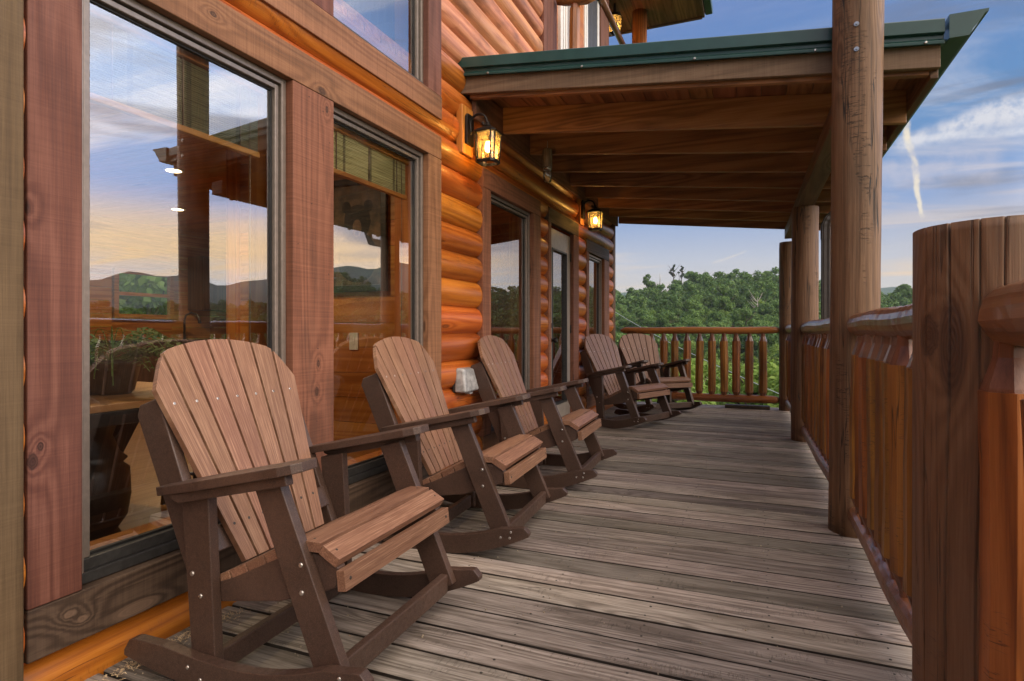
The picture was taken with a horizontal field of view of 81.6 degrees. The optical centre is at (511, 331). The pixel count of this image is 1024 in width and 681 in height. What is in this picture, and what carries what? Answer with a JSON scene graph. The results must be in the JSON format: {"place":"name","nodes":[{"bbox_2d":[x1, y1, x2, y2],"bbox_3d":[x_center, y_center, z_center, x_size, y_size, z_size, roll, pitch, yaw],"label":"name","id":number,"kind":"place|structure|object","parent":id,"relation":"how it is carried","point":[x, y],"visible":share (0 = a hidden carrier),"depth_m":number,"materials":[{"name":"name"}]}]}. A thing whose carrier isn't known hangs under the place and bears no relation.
{"place":"outdoors","nodes":[
{"label":"outdoors","id":0,"kind":"place"},
{"bbox_2d":[91,241,224,327],"bbox_3d":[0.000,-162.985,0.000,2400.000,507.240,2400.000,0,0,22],"label":"terrain","id":1,"kind":"structure","parent":0,"point":[164,314],"depth_m":18.27,"materials":[{"name":"plant"}]},
{"bbox_2d":[97,234,214,319],"bbox_3d":[-9.437,0.609,15.348,3.782,6.390,3.687,0,0,25],"label":"bush","id":2,"kind":"object","parent":1,"relation":"on","point":[154,285],"visible":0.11,"depth_m":14.53,"materials":[{"name":"green plant"}]},
{"bbox_2d":[130,247,225,338],"bbox_3d":[-9.719,0.594,17.919,3.712,6.421,4.092,0,0,-4],"label":"bush","id":3,"kind":"object","parent":1,"relation":"on","point":[178,315],"depth_m":17.29,"materials":[{"name":"green plant"}]},
{"bbox_2d":[616,332,624,347],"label":"broadleaf tree","id":4,"kind":"object","parent":1,"relation":"on","point":[619,335],"visible":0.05,"depth_m":120.96,"materials":[{"name":"green plant"}]},
{"bbox_2d":[616,304,628,323],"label":"broadleaf tree","id":5,"kind":"object","parent":1,"relation":"on","point":[621,309],"visible":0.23,"depth_m":194.45,"materials":[{"name":"green plant"}]},
{"bbox_2d":[617,313,634,333],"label":"broadleaf tree","id":6,"kind":"object","parent":1,"relation":"on","point":[624,322],"visible":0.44,"depth_m":171.83,"materials":[{"name":"green plant"}]},
{"bbox_2d":[628,307,641,318],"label":"broadleaf tree","id":7,"kind":"object","parent":1,"relation":"on","point":[634,313],"visible":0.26,"depth_m":188.38,"materials":[{"name":"green plant"}]},
{"bbox_2d":[630,310,653,326],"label":"broadleaf tree","id":8,"kind":"object","parent":1,"relation":"on","point":[642,313],"visible":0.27,"depth_m":168.45,"materials":[{"name":"green plant"}]},
{"bbox_2d":[642,274,650,284],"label":"broadleaf tree","id":9,"kind":"object","parent":1,"relation":"on","point":[646,278],"visible":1,"depth_m":284.03,"materials":[{"name":"green plant"}]},
{"bbox_2d":[637,314,656,326],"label":"broadleaf tree","id":10,"kind":"object","parent":1,"relation":"on","point":[649,322],"visible":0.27,"depth_m":162.53,"materials":[{"name":"green plant"}]},
{"bbox_2d":[645,280,656,294],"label":"broadleaf tree","id":11,"kind":"object","parent":1,"relation":"on","point":[651,285],"visible":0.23,"depth_m":287.87,"materials":[{"name":"green plant"}]},
{"bbox_2d":[644,334,671,361],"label":"broadleaf tree","id":12,"kind":"object","parent":1,"relation":"on","point":[668,337],"visible":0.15,"depth_m":123.21,"materials":[{"name":"green plant"}]},
{"bbox_2d":[656,311,679,334],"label":"broadleaf tree","id":13,"kind":"object","parent":1,"relation":"on","point":[665,319],"visible":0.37,"depth_m":158.41,"materials":[{"name":"green plant"}]},
{"bbox_2d":[669,264,678,280],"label":"pine tree","id":14,"kind":"object","parent":1,"relation":"on","point":[672,273],"visible":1,"depth_m":283.51,"materials":[{"name":"green plant"}]},
{"bbox_2d":[668,301,683,313],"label":"broadleaf tree","id":15,"kind":"object","parent":1,"relation":"on","point":[675,304],"visible":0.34,"depth_m":195.69,"materials":[{"name":"green plant"}]},
{"bbox_2d":[637,357,716,404],"bbox_3d":[7.214,4.876,26.608,4.097,7.504,4.123,0,0,-2],"label":"broadleaf tree","id":16,"kind":"object","parent":1,"relation":"on","point":[693,381],"visible":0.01,"depth_m":26.06,"materials":[{"name":"green plant"}]},
{"bbox_2d":[672,308,682,317],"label":"broadleaf tree","id":17,"kind":"object","parent":1,"relation":"on","point":[678,312],"visible":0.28,"depth_m":190.64,"materials":[{"name":"green plant"}]},
{"bbox_2d":[671,324,689,358],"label":"broadleaf tree","id":18,"kind":"object","parent":1,"relation":"on","point":[680,335],"visible":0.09,"depth_m":136.22,"materials":[{"name":"green plant"}]},
{"bbox_2d":[677,265,684,280],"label":"pine tree","id":19,"kind":"object","parent":1,"relation":"on","point":[682,273],"visible":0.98,"depth_m":282.58,"materials":[{"name":"green plant"}]},
{"bbox_2d":[652,369,711,404],"bbox_3d":[7.187,5.176,27.502,4.502,7.605,4.389,0,0,-42],"label":"broadleaf tree","id":20,"kind":"object","parent":1,"relation":"on","point":[705,389],"visible":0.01,"depth_m":27.43,"materials":[{"name":"green plant"}]},
{"bbox_2d":[673,316,698,326],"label":"broadleaf tree","id":21,"kind":"object","parent":1,"relation":"on","point":[683,322],"visible":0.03,"depth_m":144.94,"materials":[{"name":"green plant"}]},
{"bbox_2d":[679,341,695,359],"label":"broadleaf tree","id":22,"kind":"object","parent":1,"relation":"on","point":[693,347],"visible":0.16,"depth_m":124.46,"materials":[{"name":"green plant"}]},
{"bbox_2d":[684,271,695,286],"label":"broadleaf tree","id":23,"kind":"object","parent":1,"relation":"on","point":[688,276],"visible":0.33,"depth_m":274.21,"materials":[{"name":"green plant"}]},
{"bbox_2d":[678,318,705,342],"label":"broadleaf tree","id":24,"kind":"object","parent":1,"relation":"on","point":[695,323],"visible":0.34,"depth_m":135.16,"materials":[{"name":"green plant"}]},
{"bbox_2d":[683,308,701,318],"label":"broadleaf tree","id":25,"kind":"object","parent":1,"relation":"on","point":[693,313],"visible":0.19,"depth_m":163.41,"materials":[{"name":"green plant"}]},
{"bbox_2d":[681,298,704,320],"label":"broadleaf tree","id":26,"kind":"object","parent":1,"relation":"on","point":[690,304],"visible":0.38,"depth_m":174.20,"materials":[{"name":"green plant"}]},
{"bbox_2d":[692,294,705,315],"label":"broadleaf tree","id":27,"kind":"object","parent":1,"relation":"on","point":[698,297],"visible":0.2,"depth_m":193.14,"materials":[{"name":"green plant"}]},
{"bbox_2d":[702,306,710,317],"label":"broadleaf tree","id":28,"kind":"object","parent":1,"relation":"on","point":[706,308],"visible":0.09,"depth_m":177.40,"materials":[{"name":"green plant"}]},
{"bbox_2d":[700,310,713,323],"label":"broadleaf tree","id":29,"kind":"object","parent":1,"relation":"on","point":[705,318],"visible":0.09,"depth_m":169.64,"materials":[{"name":"green plant"}]},
{"bbox_2d":[702,294,714,308],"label":"broadleaf tree","id":30,"kind":"object","parent":1,"relation":"on","point":[706,302],"visible":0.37,"depth_m":194.92,"materials":[{"name":"green plant"}]},
{"bbox_2d":[691,358,731,403],"bbox_3d":[11.477,6.854,36.372,6.358,10.547,5.944,0,0,-15],"label":"broadleaf tree","id":31,"kind":"object","parent":1,"relation":"on","point":[705,373],"visible":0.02,"depth_m":36.61,"materials":[{"name":"green plant"}]},
{"bbox_2d":[704,352,719,373],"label":"broadleaf tree","id":32,"kind":"object","parent":1,"relation":"on","point":[717,360],"visible":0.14,"depth_m":110.61,"materials":[{"name":"green plant"}]},
{"bbox_2d":[703,311,728,323],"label":"broadleaf tree","id":33,"kind":"object","parent":1,"relation":"on","point":[714,316],"visible":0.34,"depth_m":148.63,"materials":[{"name":"green plant"}]},
{"bbox_2d":[704,321,729,340],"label":"broadleaf tree","id":34,"kind":"object","parent":1,"relation":"on","point":[717,324],"visible":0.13,"depth_m":130.98,"materials":[{"name":"green plant"}]},
{"bbox_2d":[708,296,726,311],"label":"broadleaf tree","id":35,"kind":"object","parent":1,"relation":"on","point":[714,308],"visible":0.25,"depth_m":184.49,"materials":[{"name":"green plant"}]},
{"bbox_2d":[703,334,732,369],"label":"broadleaf tree","id":36,"kind":"object","parent":1,"relation":"on","point":[717,337],"visible":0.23,"depth_m":117.48,"materials":[{"name":"green plant"}]},
{"bbox_2d":[713,284,729,298],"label":"broadleaf tree","id":37,"kind":"object","parent":1,"relation":"on","point":[722,289],"visible":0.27,"depth_m":195.12,"materials":[{"name":"green plant"}]},
{"bbox_2d":[713,294,735,311],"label":"broadleaf tree","id":38,"kind":"object","parent":1,"relation":"on","point":[725,302],"visible":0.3,"depth_m":176.16,"materials":[{"name":"green plant"}]},
{"bbox_2d":[721,318,736,337],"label":"broadleaf tree","id":39,"kind":"object","parent":1,"relation":"on","point":[727,321],"visible":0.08,"depth_m":144.52,"materials":[{"name":"green plant"}]},
{"bbox_2d":[727,288,745,315],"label":"broadleaf tree","id":40,"kind":"object","parent":1,"relation":"on","point":[732,293],"visible":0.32,"depth_m":186.12,"materials":[{"name":"green plant"}]},
{"bbox_2d":[728,326,745,360],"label":"broadleaf tree","id":41,"kind":"object","parent":1,"relation":"on","point":[741,337],"visible":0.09,"depth_m":125.15,"materials":[{"name":"green plant"}]},
{"bbox_2d":[730,307,759,326],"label":"broadleaf tree","id":42,"kind":"object","parent":1,"relation":"on","point":[737,314],"visible":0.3,"depth_m":148.93,"materials":[{"name":"green plant"}]},
{"bbox_2d":[716,359,778,404],"bbox_3d":[12.171,5.728,30.297,5.143,9.057,4.617,0,0,-19],"label":"broadleaf tree","id":43,"kind":"object","parent":1,"relation":"on","point":[772,373],"visible":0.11,"depth_m":29.82,"materials":[{"name":"green plant"}]},
{"bbox_2d":[740,353,758,363],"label":"broadleaf tree","id":44,"kind":"object","parent":1,"relation":"on","point":[742,357],"visible":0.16,"depth_m":121.75,"materials":[{"name":"green plant"}]},
{"bbox_2d":[739,290,764,311],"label":"broadleaf tree","id":45,"kind":"object","parent":1,"relation":"on","point":[748,303],"visible":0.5,"depth_m":181.73,"materials":[{"name":"green plant"}]},
{"bbox_2d":[727,359,778,394],"bbox_3d":[14.777,6.480,33.526,6.352,9.967,5.761,0,0,-14],"label":"broadleaf tree","id":46,"kind":"object","parent":1,"relation":"on","point":[770,362],"depth_m":33.07,"materials":[{"name":"green plant"}]},
{"bbox_2d":[743,318,772,344],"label":"broadleaf tree","id":47,"kind":"object","parent":1,"relation":"on","point":[749,323],"visible":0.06,"depth_m":132.62,"materials":[{"name":"green plant"}]},
{"bbox_2d":[741,321,778,359],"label":"broadleaf tree","id":48,"kind":"object","parent":1,"relation":"on","point":[771,339],"visible":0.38,"depth_m":122.50,"materials":[{"name":"green plant"}]},
{"bbox_2d":[615,267,911,364],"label":"forest","id":49,"kind":"object","parent":1,"relation":"on","point":[657,299],"visible":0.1,"depth_m":224.43,"materials":[{"name":"plant"}]},
{"bbox_2d":[752,319,776,333],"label":"broadleaf tree","id":50,"kind":"object","parent":1,"relation":"on","point":[769,323],"visible":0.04,"depth_m":139.54,"materials":[{"name":"green plant"}]},
{"bbox_2d":[759,314,770,320],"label":"broadleaf tree","id":51,"kind":"object","parent":1,"relation":"on","point":[761,317],"visible":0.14,"depth_m":158.18,"materials":[{"name":"green plant"}]},
{"bbox_2d":[761,271,772,277],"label":"broadleaf tree","id":52,"kind":"object","parent":1,"relation":"on","point":[767,273],"visible":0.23,"depth_m":258.06,"materials":[{"name":"green plant"}]},
{"bbox_2d":[756,344,778,363],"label":"broadleaf tree","id":53,"kind":"object","parent":1,"relation":"on","point":[771,353],"visible":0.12,"depth_m":111.02,"materials":[{"name":"green plant"}]},
{"bbox_2d":[757,303,778,319],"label":"broadleaf tree","id":54,"kind":"object","parent":1,"relation":"on","point":[767,308],"visible":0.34,"depth_m":163.92,"materials":[{"name":"green plant"}]},
{"bbox_2d":[763,379,778,407],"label":"woods","id":55,"kind":"object","parent":1,"relation":"on","point":[775,388],"depth_m":26.81,"materials":[{"name":"plant"}]},
{"bbox_2d":[766,316,778,341],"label":"broadleaf tree","id":56,"kind":"object","parent":1,"relation":"on","point":[773,320],"visible":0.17,"depth_m":148.98,"materials":[{"name":"green plant"}]},
{"bbox_2d":[769,300,778,315],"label":"broadleaf tree","id":57,"kind":"object","parent":1,"relation":"on","point":[775,303],"visible":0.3,"depth_m":169.18,"materials":[{"name":"green plant"}]},
{"bbox_2d":[894,284,911,299],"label":"broadleaf tree","id":58,"kind":"object","parent":1,"relation":"on","point":[903,288],"visible":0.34,"depth_m":231.34,"materials":[{"name":"green plant"}]},
{"bbox_2d":[160,471,196,504],"bbox_3d":[-1.952,0.741,3.784,0.400,0.662,0.400,0,0,2],"label":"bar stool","id":59,"kind":"object","parent":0,"point":[162,497],"visible":0.03,"depth_m":3.61,"materials":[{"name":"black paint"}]},
{"bbox_2d":[0,0,615,680],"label":"log cabin","id":60,"kind":"object","parent":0,"point":[514,256],"visible":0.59,"depth_m":2.84,"materials":[{"name":"brown wood"}]},
{"bbox_2d":[90,382,154,540],"bbox_3d":[-2.075,0.688,2.898,1.070,0.765,1.190,0,0,22],"label":"console table","id":61,"kind":"object","parent":60,"relation":"on","point":[114,420],"visible":0.39,"depth_m":2.68,"materials":[{"name":"black paint"}]},
{"bbox_2d":[90,326,181,394],"bbox_3d":[-1.941,0.140,2.885,0.958,0.328,0.815,0,0,-13],"label":"potted fern","id":62,"kind":"object","parent":61,"relation":"on","point":[114,375],"visible":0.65,"depth_m":2.84,"materials":[{"name":"plant"}]},
{"bbox_2d":[112,268,173,319],"bbox_3d":[-5.636,-0.560,9.084,0.080,0.740,0.960,0,0,22],"label":"window","id":63,"kind":"structure","parent":60,"relation":"in","point":[115,271],"depth_m":9.00,"materials":[{"name":"wood"}]},
{"bbox_2d":[90,339,208,381],"bbox_3d":[-5.383,0.547,8.871,0.650,0.845,4.520,0,0,22],"label":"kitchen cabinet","id":64,"kind":"object","parent":60,"relation":"attached to","point":[145,374],"visible":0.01,"depth_m":8.46,"materials":[{"name":"wood"}]},
{"bbox_2d":[183,312,200,338],"bbox_3d":[-5.110,-0.093,9.482,0.278,0.446,0.051,0,0,-4],"label":"kitchen faucet","id":65,"kind":"object","parent":64,"relation":"on","point":[184,324],"visible":0.92,"depth_m":9.46,"materials":[{"name":"black paint"}]},
{"bbox_2d":[162,167,184,172],"bbox_3d":[-3.450,-1.642,6.048,0.200,0.016,0.200,0,0,22],"label":"ceiling downlight","id":66,"kind":"object","parent":60,"relation":"attached to","point":[172,169],"visible":1,"depth_m":6.02,"materials":[{"name":"white plastic"}]},
{"bbox_2d":[90,4,264,158],"bbox_3d":[-1.260,-0.455,2.264,0.050,1.250,0.780,0,0,22],"label":"bamboo blind","id":67,"kind":"object","parent":60,"relation":"attached to","point":[138,73],"visible":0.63,"depth_m":2.21,"materials":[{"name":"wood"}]},
{"bbox_2d":[169,207,185,210],"bbox_3d":[-4.494,-1.642,7.973,0.200,0.016,0.200,0,0,22],"label":"ceiling downlight","id":68,"kind":"object","parent":60,"relation":"attached to","point":[177,209],"visible":1,"depth_m":7.95,"materials":[{"name":"white plastic"}]},
{"bbox_2d":[82,0,285,584],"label":"window","id":69,"kind":"structure","parent":60,"relation":"in","point":[104,556],"depth_m":2.32,"materials":[{"name":"brown metal"}]},
{"bbox_2d":[188,256,225,311],"bbox_3d":[-4.922,-0.790,10.369,0.357,0.880,1.400,0,0,22],"label":"window frame","id":70,"kind":"object","parent":60,"relation":"attached to","point":[206,283],"visible":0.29,"depth_m":9.77,"materials":[{"name":"wood"}]},
{"bbox_2d":[349,333,358,349],"bbox_3d":[-1.205,0.075,4.516,0.080,0.130,0.014,0,0,22],"label":"light switch","id":71,"kind":"object","parent":60,"relation":"attached to","point":[353,341],"visible":1,"depth_m":4.51,"materials":[{"name":"white plastic"}]},
{"bbox_2d":[334,179,387,292],"bbox_3d":[-1.173,-0.730,4.489,0.540,0.860,0.029,0,0,22],"label":"window","id":72,"kind":"structure","parent":60,"relation":"attached to","point":[360,238],"depth_m":4.48,"materials":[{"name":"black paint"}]},
{"bbox_2d":[334,124,409,336],"bbox_3d":[-0.813,-0.455,3.345,0.050,1.250,0.800,0,0,22],"label":"bamboo blind","id":73,"kind":"object","parent":60,"relation":"attached to","point":[363,161],"visible":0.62,"depth_m":3.34,"materials":[{"name":"green wood"}]},
{"bbox_2d":[334,107,422,484],"bbox_3d":[-0.824,-0.164,3.350,0.216,1.903,0.895,0,0,22],"label":"window","id":74,"kind":"structure","parent":60,"relation":"in","point":[371,464],"depth_m":3.70,"materials":[{"name":"brown wood"}]},
{"bbox_2d":[334,0,423,83],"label":"window","id":75,"kind":"structure","parent":60,"relation":"in","point":[408,13],"depth_m":3.70,"materials":[{"name":"glass"}]},
{"bbox_2d":[452,367,478,393],"bbox_3d":[-0.314,0.344,4.160,0.111,0.187,0.252,0,0,22],"label":"outlet cover","id":76,"kind":"object","parent":60,"relation":"attached to","point":[466,382],"visible":0.94,"depth_m":4.07,"materials":[{"name":"plastic"}]},
{"bbox_2d":[456,104,502,166],"bbox_3d":[-0.220,-1.373,4.144,0.295,0.414,0.179,0,0,22],"label":"wall lantern","id":77,"kind":"object","parent":60,"relation":"attached to","point":[468,135],"depth_m":4.12,"materials":[{"name":"black metal"}]},
{"bbox_2d":[476,194,529,430],"bbox_3d":[-0.111,-0.150,5.073,0.216,1.875,0.940,0,0,22],"label":"window","id":78,"kind":"structure","parent":60,"relation":"in","point":[519,219],"depth_m":5.47,"materials":[{"name":"brown metal"}]},
{"bbox_2d":[551,228,570,416],"bbox_3d":[0.521,-0.010,6.295,0.130,2.100,0.782,0,0,22],"label":"door","id":79,"kind":"structure","parent":60,"relation":"in","point":[560,242],"depth_m":6.52,"materials":[{"name":"paint"}]},
{"bbox_2d":[576,198,603,231],"bbox_3d":[0.909,-1.373,6.875,0.295,0.414,0.179,0,0,22],"label":"wall lantern","id":80,"kind":"object","parent":60,"relation":"attached to","point":[594,211],"depth_m":6.85,"materials":[{"name":"black metal"}]},
{"bbox_2d":[582,254,601,393],"bbox_3d":[0.965,-0.091,7.674,0.216,1.757,0.780,0,0,22],"label":"window","id":81,"kind":"structure","parent":60,"relation":"in","point":[595,264],"depth_m":7.98,"materials":[{"name":"brown metal"}]},
{"bbox_2d":[539,0,712,50],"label":"balcony","id":82,"kind":"structure","parent":60,"relation":"attached to","point":[568,24],"depth_m":8.06,"materials":[{"name":"brown wood"}]},
{"bbox_2d":[567,6,570,48],"bbox_3d":[0.674,-3.930,6.802,0.025,3.000,0.515,0,0,22],"label":"door panel","id":83,"kind":"structure","parent":82,"relation":"in","point":[568,7],"depth_m":6.68,"materials":[{"name":"paint"}]},
{"bbox_2d":[609,3,622,35],"bbox_3d":[1.593,-5.165,9.189,0.246,1.130,0.250,0,0,22],"label":"hanging lantern","id":84,"kind":"object","parent":82,"relation":"hanging from","point":[617,16],"visible":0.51,"depth_m":9.16,"materials":[{"name":"metal"}]},
{"bbox_2d":[457,8,988,238],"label":"porch roof","id":85,"kind":"structure","parent":60,"relation":"attached to","point":[732,131],"depth_m":4.22,"materials":[{"name":"brown wood"}]},
{"bbox_2d":[542,140,551,182],"bbox_3d":[0.305,-1.470,5.122,0.086,0.360,0.090,0,0,22],"label":"bee trap","id":86,"kind":"object","parent":85,"relation":"hanging from","point":[547,159],"visible":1,"depth_m":5.09,"materials":[{"name":"brown wood"}]},
{"bbox_2d":[820,211,830,318],"bbox_3d":[3.338,-0.077,5.924,0.459,2.895,0.091,0,0,22],"label":"downspout","id":87,"kind":"object","parent":85,"relation":"attached to","point":[825,262],"visible":0.32,"depth_m":5.96,"materials":[{"name":"metal"}]},
{"bbox_2d":[621,287,898,297],"bbox_3d":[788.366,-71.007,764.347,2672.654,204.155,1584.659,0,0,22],"label":"hills","id":88,"kind":"structure","parent":0,"point":[886,290],"depth_m":1255.69,"materials":[{"name":"plant"}]},
{"bbox_2d":[609,0,1023,292],"label":"sky","id":89,"kind":"structure","parent":0,"point":[960,155],"materials":[{"name":"blue"}]},
{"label":"deck framing","id":90,"kind":"structure","parent":0,"visible":0},
{"bbox_2d":[84,401,911,680],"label":"porch deck","id":91,"kind":"structure","parent":90,"relation":"on","point":[654,622],"depth_m":2.46,"materials":[{"name":"wood"}]},
{"bbox_2d":[96,601,262,680],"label":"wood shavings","id":92,"kind":"object","parent":91,"relation":"on","point":[226,616],"visible":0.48,"depth_m":1.91},
{"bbox_2d":[124,339,481,680],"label":"rocking chair","id":93,"kind":"object","parent":91,"relation":"on","point":[225,417],"visible":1,"depth_m":1.92,"materials":[{"name":"brown wood"}]},
{"bbox_2d":[361,336,567,552],"bbox_3d":[-0.242,0.549,3.235,0.936,1.040,0.804,0,0,19],"label":"rocking chair","id":94,"kind":"object","parent":91,"relation":"on","point":[404,378],"visible":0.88,"depth_m":3.08,"materials":[{"name":"brown wood"}]},
{"bbox_2d":[471,335,616,488],"bbox_3d":[0.243,0.549,4.383,0.936,1.040,0.804,0,0,20],"label":"rocking chair","id":95,"kind":"object","parent":91,"relation":"on","point":[497,365],"visible":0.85,"depth_m":4.22,"materials":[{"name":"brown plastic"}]},
{"bbox_2d":[580,334,681,427],"bbox_3d":[1.341,0.549,6.848,0.936,1.040,0.804,0,0,44],"label":"rocking chair","id":96,"kind":"object","parent":91,"relation":"on","point":[600,353],"visible":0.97,"depth_m":6.82,"materials":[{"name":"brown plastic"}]},
{"bbox_2d":[613,333,701,412],"bbox_3d":[1.924,0.549,7.949,0.804,1.040,0.936,0,0,-24],"label":"rocking chair","id":97,"kind":"object","parent":91,"relation":"on","point":[635,350],"visible":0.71,"depth_m":8.08,"materials":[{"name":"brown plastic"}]},
{"bbox_2d":[725,404,769,409],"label":"rail support block","id":98,"kind":"structure","parent":91,"relation":"on","point":[762,407],"depth_m":8.21,"materials":[{"name":"wood"}]},
{"bbox_2d":[779,241,791,410],"bbox_3d":[3.745,-0.057,8.028,0.242,2.296,0.241,0,0,22],"label":"log post","id":99,"kind":"object","parent":91,"relation":"on","point":[785,250],"visible":0.49,"depth_m":7.96,"materials":[{"name":"wood"}]},
{"bbox_2d":[621,327,778,403],"bbox_3d":[2.644,0.463,8.497,2.188,1.063,0.130,0,0,22],"label":"log railing","id":100,"kind":"object","parent":99,"relation":"attached to","point":[735,396],"visible":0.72,"depth_m":8.34,"materials":[{"name":"wood"}]},
{"bbox_2d":[785,324,790,412],"bbox_3d":[3.309,0.452,6.926,0.131,1.100,2.171,0,0,21],"label":"log railing","id":101,"kind":"object","parent":99,"relation":"attached to","point":[788,360],"visible":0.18,"depth_m":7.37,"materials":[{"name":"wood"}]},
{"bbox_2d":[790,205,818,441],"bbox_3d":[2.874,-0.062,5.823,0.253,2.305,0.251,0,0,22],"label":"log post","id":102,"kind":"object","parent":91,"relation":"on","point":[805,270],"visible":0.65,"depth_m":5.74,"materials":[{"name":"wood"}]},
{"bbox_2d":[828,0,884,538],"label":"log post","id":103,"kind":"object","parent":91,"relation":"on","point":[856,138],"visible":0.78,"depth_m":3.09,"materials":[{"name":"wood"}]},
{"bbox_2d":[801,318,829,481],"bbox_3d":[2.355,0.453,4.499,0.128,1.101,2.646,0,0,22],"label":"log railing","id":104,"kind":"object","parent":103,"relation":"attached to","point":[815,346],"visible":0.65,"depth_m":4.45,"materials":[{"name":"wood"}]},
{"bbox_2d":[847,304,911,643],"bbox_3d":[1.458,0.451,2.262,0.134,1.100,1.776,0,0,22],"label":"log railing","id":105,"kind":"object","parent":103,"relation":"attached to","point":[880,452],"visible":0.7,"depth_m":2.17,"materials":[{"name":"brown wood"}]},
{"bbox_2d":[912,215,1023,680],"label":"newel post","id":106,"kind":"object","parent":91,"relation":"on","point":[961,270],"visible":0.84,"depth_m":1.24,"materials":[{"name":"brown wood"}]},
{"bbox_2d":[978,280,1023,680],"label":"log railing","id":107,"kind":"object","parent":106,"relation":"attached to","point":[1001,462],"visible":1,"depth_m":1.11,"materials":[{"name":"brown wood"}]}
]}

